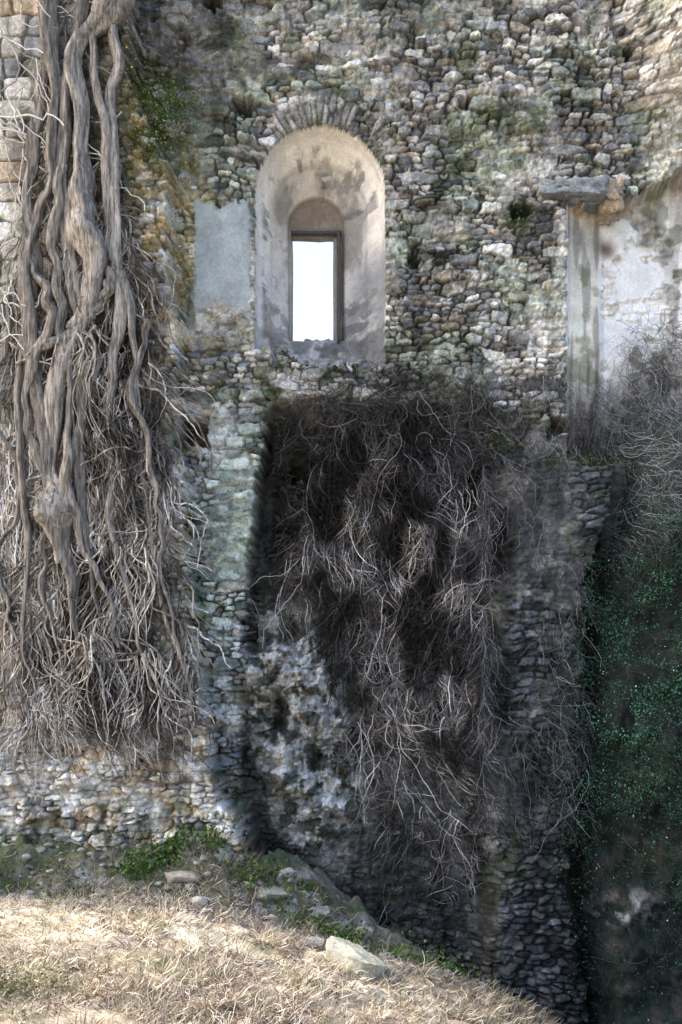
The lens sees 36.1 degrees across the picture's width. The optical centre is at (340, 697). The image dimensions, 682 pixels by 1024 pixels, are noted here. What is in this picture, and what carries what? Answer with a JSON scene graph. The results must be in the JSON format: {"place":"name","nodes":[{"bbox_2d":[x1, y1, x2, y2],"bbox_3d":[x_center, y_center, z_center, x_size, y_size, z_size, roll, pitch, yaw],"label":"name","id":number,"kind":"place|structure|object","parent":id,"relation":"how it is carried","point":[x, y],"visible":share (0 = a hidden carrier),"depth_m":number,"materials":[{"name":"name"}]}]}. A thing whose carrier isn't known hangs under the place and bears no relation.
{"place":"outdoors","nodes":[
{"label":"outdoors","id":0,"kind":"place"},
{"bbox_2d":[0,830,565,1023],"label":"ground","id":1,"kind":"structure","parent":0,"point":[335,894],"depth_m":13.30,"materials":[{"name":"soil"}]},
{"bbox_2d":[0,833,28,893],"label":"weed","id":2,"kind":"object","parent":1,"relation":"on","point":[3,885],"visible":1,"depth_m":14.45,"materials":[{"name":"green plant"}]},
{"bbox_2d":[0,949,114,1016],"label":"dry grass","id":3,"kind":"object","parent":1,"relation":"on","point":[13,987],"visible":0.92,"depth_m":9.99,"materials":[{"name":"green plant"}]},
{"bbox_2d":[6,842,131,899],"bbox_3d":[-3.741,2.431,14.561,1.710,0.748,1.016,0,0,0],"label":"weed","id":4,"kind":"object","parent":1,"relation":"on","point":[68,885],"visible":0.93,"depth_m":14.47,"materials":[{"name":"green plant"}]},
{"bbox_2d":[0,0,267,864],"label":"stone buttress","id":5,"kind":"structure","parent":1,"relation":"on","point":[105,809],"depth_m":15.31,"materials":[{"name":"grey stone"}]},
{"bbox_2d":[0,0,252,805],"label":"old climbing vine","id":6,"kind":"object","parent":5,"relation":"attached to","point":[54,507],"visible":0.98,"depth_m":15.04,"materials":[{"name":"brown plant"}]},
{"bbox_2d":[102,831,171,890],"bbox_3d":[-2.890,2.293,14.724,0.974,0.772,0.699,0,0,0],"label":"weed","id":7,"kind":"object","parent":1,"relation":"on","point":[131,861],"visible":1,"depth_m":14.72,"materials":[{"name":"green plant"}]},
{"bbox_2d":[142,811,199,868],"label":"weed","id":8,"kind":"object","parent":1,"relation":"on","point":[171,845],"visible":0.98,"depth_m":14.91,"materials":[{"name":"green plant"}]},
{"bbox_2d":[191,812,243,865],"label":"weed","id":9,"kind":"object","parent":1,"relation":"on","point":[213,842],"visible":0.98,"depth_m":14.97,"materials":[{"name":"green plant"}]},
{"bbox_2d":[0,836,489,993],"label":"fallen stones","id":10,"kind":"object","parent":1,"relation":"on","point":[273,892],"visible":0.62,"depth_m":14.58,"materials":[{"name":"grey stone"}]},
{"bbox_2d":[208,849,309,912],"bbox_3d":[-1.154,2.556,14.751,1.426,0.855,0.702,0,0,0],"label":"weed","id":11,"kind":"object","parent":1,"relation":"on","point":[251,879],"visible":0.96,"depth_m":14.69,"materials":[{"name":"green plant"}]},
{"bbox_2d":[237,853,330,900],"bbox_3d":[-0.827,2.606,15.009,1.368,0.713,0.853,0,0,0],"label":"weed","id":12,"kind":"object","parent":1,"relation":"on","point":[277,866],"visible":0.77,"depth_m":14.98,"materials":[{"name":"green plant"}]},
{"bbox_2d":[251,877,355,938],"bbox_3d":[-0.570,2.970,14.469,1.165,0.848,1.166,0,0,42],"label":"weed","id":13,"kind":"object","parent":1,"relation":"on","point":[298,917],"visible":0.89,"depth_m":14.50,"materials":[{"name":"green plant"}]},
{"bbox_2d":[299,912,389,953],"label":"weed","id":14,"kind":"object","parent":1,"relation":"on","point":[343,933],"visible":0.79,"depth_m":14.39,"materials":[{"name":"green plant"}]},
{"bbox_2d":[326,936,386,981],"bbox_3d":[0.182,3.364,13.165,0.720,0.661,0.557,0,0,27],"label":"boulder","id":15,"kind":"object","parent":1,"relation":"on","point":[341,949],"visible":0.69,"depth_m":12.99,"materials":[{"name":"beige stone"}]},
{"bbox_2d":[130,0,681,1023],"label":"masonry","id":16,"kind":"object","parent":1,"relation":"on","point":[470,122],"visible":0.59,"depth_m":15.94,"materials":[{"name":"stone"}]},
{"bbox_2d":[193,194,252,317],"bbox_3d":[-1.795,-6.726,15.935,0.916,1.876,0.121,0,0,-2],"label":"plaster remnant","id":17,"kind":"object","parent":16,"relation":"attached to","point":[222,269],"visible":1,"depth_m":15.91,"materials":[{"name":"grey paint"}]},
{"bbox_2d":[254,123,386,368],"bbox_3d":[-0.315,-6.873,16.443,2.015,3.751,1.306,0,0,0],"label":"plaster splay","id":18,"kind":"object","parent":16,"relation":"attached to","point":[323,175],"visible":0.98,"depth_m":16.65,"materials":[{"name":"beige paint"}]},
{"bbox_2d":[289,228,338,242],"bbox_3d":[-0.462,-7.590,17.154,0.867,0.174,0.206,0,0,0],"label":"window lintel","id":19,"kind":"structure","parent":18,"relation":"attached to","point":[317,239],"depth_m":17.07,"materials":[{"name":"paint"}]},
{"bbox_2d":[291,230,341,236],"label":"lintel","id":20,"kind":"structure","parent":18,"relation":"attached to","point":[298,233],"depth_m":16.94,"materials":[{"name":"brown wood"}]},
{"bbox_2d":[304,338,332,340],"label":"reveal sill","id":21,"kind":"structure","parent":18,"relation":"attached to","point":[328,339],"depth_m":17.05,"materials":[{"name":"paint"}]},
{"bbox_2d":[289,232,292,340],"bbox_3d":[-0.861,-6.662,17.179,0.148,1.895,0.258,0,0,0],"label":"reveal","id":22,"kind":"object","parent":21,"relation":"on","point":[290,288],"visible":0.52,"depth_m":17.06,"materials":[{"name":"paint"}]},
{"bbox_2d":[333,236,341,340],"bbox_3d":[-0.060,-6.664,17.175,0.154,1.897,0.260,0,0,0],"label":"reveal","id":23,"kind":"object","parent":21,"relation":"on","point":[335,286],"visible":0.58,"depth_m":17.05,"materials":[{"name":"paint"}]},
{"bbox_2d":[337,233,340,343],"bbox_3d":[-0.040,-6.615,16.935,0.064,1.789,0.135,0,0,0],"label":"frame post","id":24,"kind":"object","parent":18,"relation":"on","point":[338,290],"visible":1,"depth_m":16.87,"materials":[{"name":"brown wood"}]},
{"bbox_2d":[237,328,622,950],"bbox_3d":[1.232,-0.619,15.820,5.994,9.920,1.177,0,0,0],"label":"dry ivy","id":25,"kind":"object","parent":16,"relation":"attached to","point":[432,517],"visible":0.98,"depth_m":15.84,"materials":[{"name":"brown plant"}]},
{"bbox_2d":[482,431,521,454],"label":"fern tuft","id":26,"kind":"object","parent":16,"relation":"attached to","point":[498,442],"visible":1,"depth_m":15.71,"materials":[{"name":"green plant"}]},
{"bbox_2d":[508,195,538,227],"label":"fern tuft","id":27,"kind":"object","parent":16,"relation":"attached to","point":[522,211],"visible":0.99,"depth_m":15.94,"materials":[{"name":"green plant"}]},
{"bbox_2d":[509,442,660,476],"bbox_3d":[3.791,-3.524,15.519,2.858,0.626,0.411,0,0,0],"label":"fern tuft","id":28,"kind":"object","parent":16,"relation":"attached to","point":[585,460],"visible":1,"depth_m":15.61,"materials":[{"name":"green plant"}]},
{"bbox_2d":[566,169,681,413],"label":"plastered alcove","id":29,"kind":"object","parent":16,"relation":"attached to","point":[626,268],"visible":0.89,"depth_m":16.45,"materials":[{"name":"paint"}]},
{"bbox_2d":[537,175,609,213],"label":"stone lintel","id":30,"kind":"structure","parent":29,"relation":"on","point":[589,190],"depth_m":15.73,"materials":[{"name":"grey stone"}]},
{"bbox_2d":[595,176,625,226],"bbox_3d":[4.141,-7.645,16.109,0.406,0.537,0.684,0,0,0],"label":"stone","id":31,"kind":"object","parent":29,"relation":"on","point":[610,208],"depth_m":15.87,"materials":[{"name":"beige stone"}]},
{"bbox_2d":[364,939,453,973],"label":"weed","id":32,"kind":"object","parent":1,"relation":"on","point":[395,953],"visible":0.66,"depth_m":14.23,"materials":[{"name":"green plant"}]},
{"bbox_2d":[390,924,512,989],"bbox_3d":[1.567,3.966,14.457,1.924,1.672,1.083,0,0,0],"label":"weed","id":33,"kind":"object","parent":1,"relation":"on","point":[450,964],"visible":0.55,"depth_m":14.27,"materials":[{"name":"green plant"}]},
{"bbox_2d":[547,304,681,1023],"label":"ivy thicket","id":34,"kind":"object","parent":1,"relation":"on","point":[630,942],"visible":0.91,"depth_m":15.82,"materials":[{"name":"twig"},{"name":"leaf"}]},
{"bbox_2d":[293,242,332,340],"label":"sky","id":35,"kind":"structure","parent":0,"point":[312,261],"materials":[{"name":"white"}]}
]}

